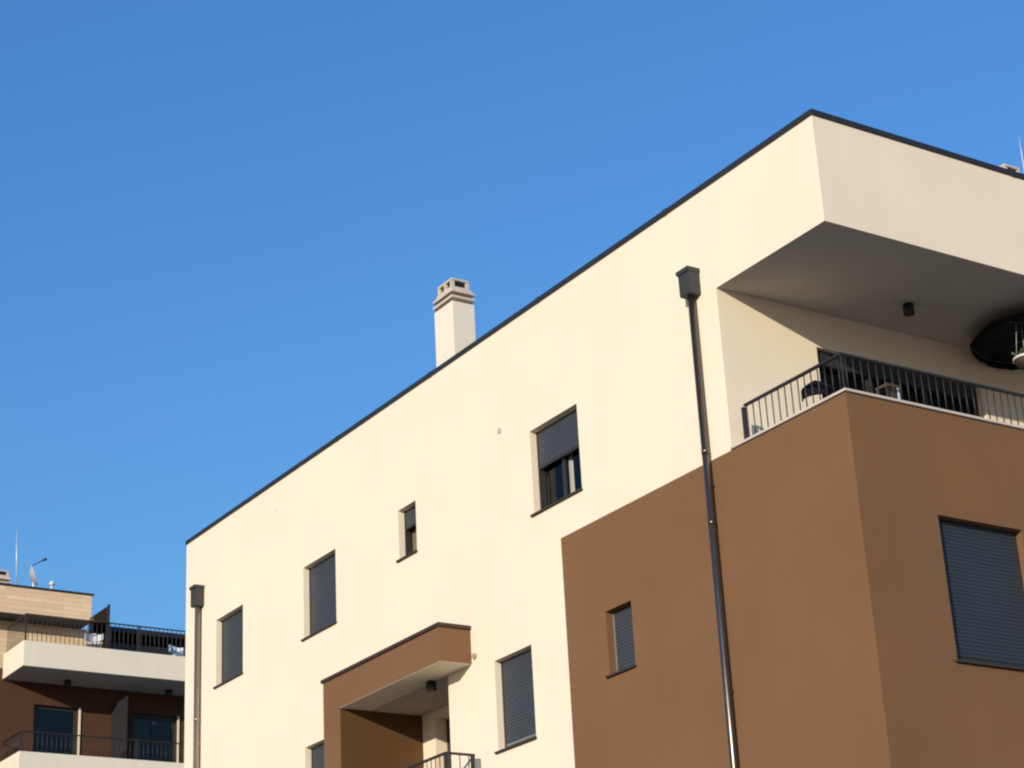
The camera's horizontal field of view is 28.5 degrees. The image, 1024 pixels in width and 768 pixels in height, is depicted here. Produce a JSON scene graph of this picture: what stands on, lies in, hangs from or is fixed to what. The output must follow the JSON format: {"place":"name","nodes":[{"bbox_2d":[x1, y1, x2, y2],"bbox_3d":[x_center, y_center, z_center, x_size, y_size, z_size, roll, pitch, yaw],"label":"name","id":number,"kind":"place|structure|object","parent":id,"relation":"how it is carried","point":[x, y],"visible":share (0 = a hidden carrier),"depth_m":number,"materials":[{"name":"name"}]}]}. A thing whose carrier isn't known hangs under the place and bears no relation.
{"place":"outdoors","nodes":[
{"label":"outdoors","id":0,"kind":"place"},
{"bbox_2d":[0,0,1023,633],"label":"sky","id":1,"kind":"structure","parent":0,"point":[231,230],"materials":[{"name":"blue"}]},
{"bbox_2d":[875,383,900,399],"bbox_3d":[4.381,0.372,23.296,0.200,0.735,0.200,11,-26,-31],"label":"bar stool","id":2,"kind":"object","parent":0,"point":[890,390],"visible":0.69,"depth_m":23.35,"materials":[{"name":"brown wood"}]},
{"bbox_3d":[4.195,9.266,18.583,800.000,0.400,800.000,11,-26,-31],"label":"ground","id":3,"kind":"structure","parent":0,"visible":0},
{"bbox_2d":[0,531,185,767],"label":"apartment building","id":4,"kind":"structure","parent":3,"relation":"on","point":[69,698],"depth_m":55.81,"materials":[{"name":"paint"}]},
{"bbox_2d":[33,705,80,754],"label":"balcony door","id":5,"kind":"structure","parent":4,"relation":"in","point":[46,718],"depth_m":55.63,"materials":[{"name":"blue"}]},
{"bbox_2d":[85,634,102,647],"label":"terrace chair","id":6,"kind":"object","parent":4,"relation":"on","point":[95,637],"visible":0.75,"depth_m":55.77,"materials":[{"name":"white plastic"}]},
{"bbox_2d":[109,626,185,654],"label":"balcony railing","id":7,"kind":"object","parent":4,"relation":"on","point":[149,643],"visible":0.01,"depth_m":59.25,"materials":[{"name":"black metal"}]},
{"bbox_2d":[132,714,178,762],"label":"balcony door","id":8,"kind":"structure","parent":4,"relation":"in","point":[145,727],"depth_m":57.13,"materials":[{"name":"blue"}]},
{"bbox_2d":[169,645,183,656],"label":"terrace chair","id":9,"kind":"object","parent":4,"relation":"on","point":[175,651],"visible":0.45,"depth_m":57.46,"materials":[{"name":"white plastic"}]},
{"bbox_2d":[184,108,1023,767],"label":"apartment building","id":10,"kind":"structure","parent":3,"relation":"on","point":[632,500],"depth_m":25.18,"materials":[{"name":"paint"}]},
{"bbox_2d":[213,609,242,688],"bbox_3d":[-4.848,4.581,35.081,0.245,1.295,1.160,11,-26,-31],"label":"window","id":11,"kind":"structure","parent":10,"relation":"in","point":[232,627],"depth_m":35.17,"materials":[{"name":"grey"}]},
{"bbox_2d":[311,743,323,767],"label":"window","id":12,"kind":"structure","parent":10,"relation":"in","point":[317,753],"depth_m":31.79,"materials":[{"name":"grey"}]},
{"bbox_2d":[301,554,336,641],"bbox_3d":[-3.031,3.412,32.481,0.245,1.295,1.200,11,-26,-31],"label":"window","id":13,"kind":"structure","parent":10,"relation":"in","point":[322,577],"depth_m":32.57,"materials":[{"name":"grey"}]},
{"bbox_2d":[396,506,417,562],"bbox_3d":[-1.532,2.267,30.455,0.308,0.870,0.798,11,-26,-31],"label":"window","id":14,"kind":"structure","parent":10,"relation":"in","point":[409,515],"depth_m":30.54,"materials":[{"name":"grey"}]},
{"bbox_2d":[446,718,450,767],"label":"balcony door","id":15,"kind":"structure","parent":10,"relation":"in","point":[448,720],"depth_m":30.45,"materials":[{"name":"grey"}]},
{"bbox_2d":[494,649,536,753],"bbox_3d":[0.103,4.241,27.076,0.245,1.330,1.010,11,-26,-31],"label":"window","id":16,"kind":"structure","parent":10,"relation":"in","point":[516,671],"depth_m":27.15,"materials":[{"name":"grey"}]},
{"bbox_2d":[530,409,582,516],"bbox_3d":[0.650,1.063,27.267,0.307,1.290,1.318,11,-26,-31],"label":"window","id":17,"kind":"structure","parent":10,"relation":"in","point":[558,440],"depth_m":27.38,"materials":[{"name":"grey"}]},
{"bbox_2d":[605,605,636,677],"bbox_3d":[1.420,3.205,25.251,0.245,0.915,0.630,11,-26,-31],"label":"window","id":18,"kind":"structure","parent":10,"relation":"in","point":[622,618],"depth_m":25.32,"materials":[{"name":"grey"}]},
{"bbox_2d":[801,380,832,401],"bbox_3d":[3.565,0.385,23.305,0.380,0.801,0.374,-8,-23,13],"label":"armchair","id":19,"kind":"object","parent":10,"relation":"on","point":[816,388],"visible":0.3,"depth_m":23.29,"materials":[{"name":"black fabric"}]},
{"bbox_2d":[817,350,979,416],"bbox_3d":[5.008,0.706,25.821,2.940,1.975,0.150,11,-26,-31],"label":"sliding door","id":20,"kind":"structure","parent":10,"relation":"in","point":[822,355],"depth_m":26.14,"materials":[{"name":"grey glass"}]},
{"bbox_2d":[938,519,1023,670],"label":"window","id":21,"kind":"structure","parent":10,"relation":"in","point":[983,569],"depth_m":22.60,"materials":[{"name":"grey"}]},
{"bbox_2d":[970,312,1023,370],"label":"parasol","id":22,"kind":"object","parent":10,"relation":"on","point":[994,340],"visible":0.95,"depth_m":26.54,"materials":[{"name":"black fabric"}]},
{"bbox_2d":[1011,325,1023,369],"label":"hanging planter","id":23,"kind":"object","parent":22,"relation":"hanging from","point":[1018,361],"visible":1,"depth_m":25.43,"materials":[{"name":"white plastic"}]}
]}

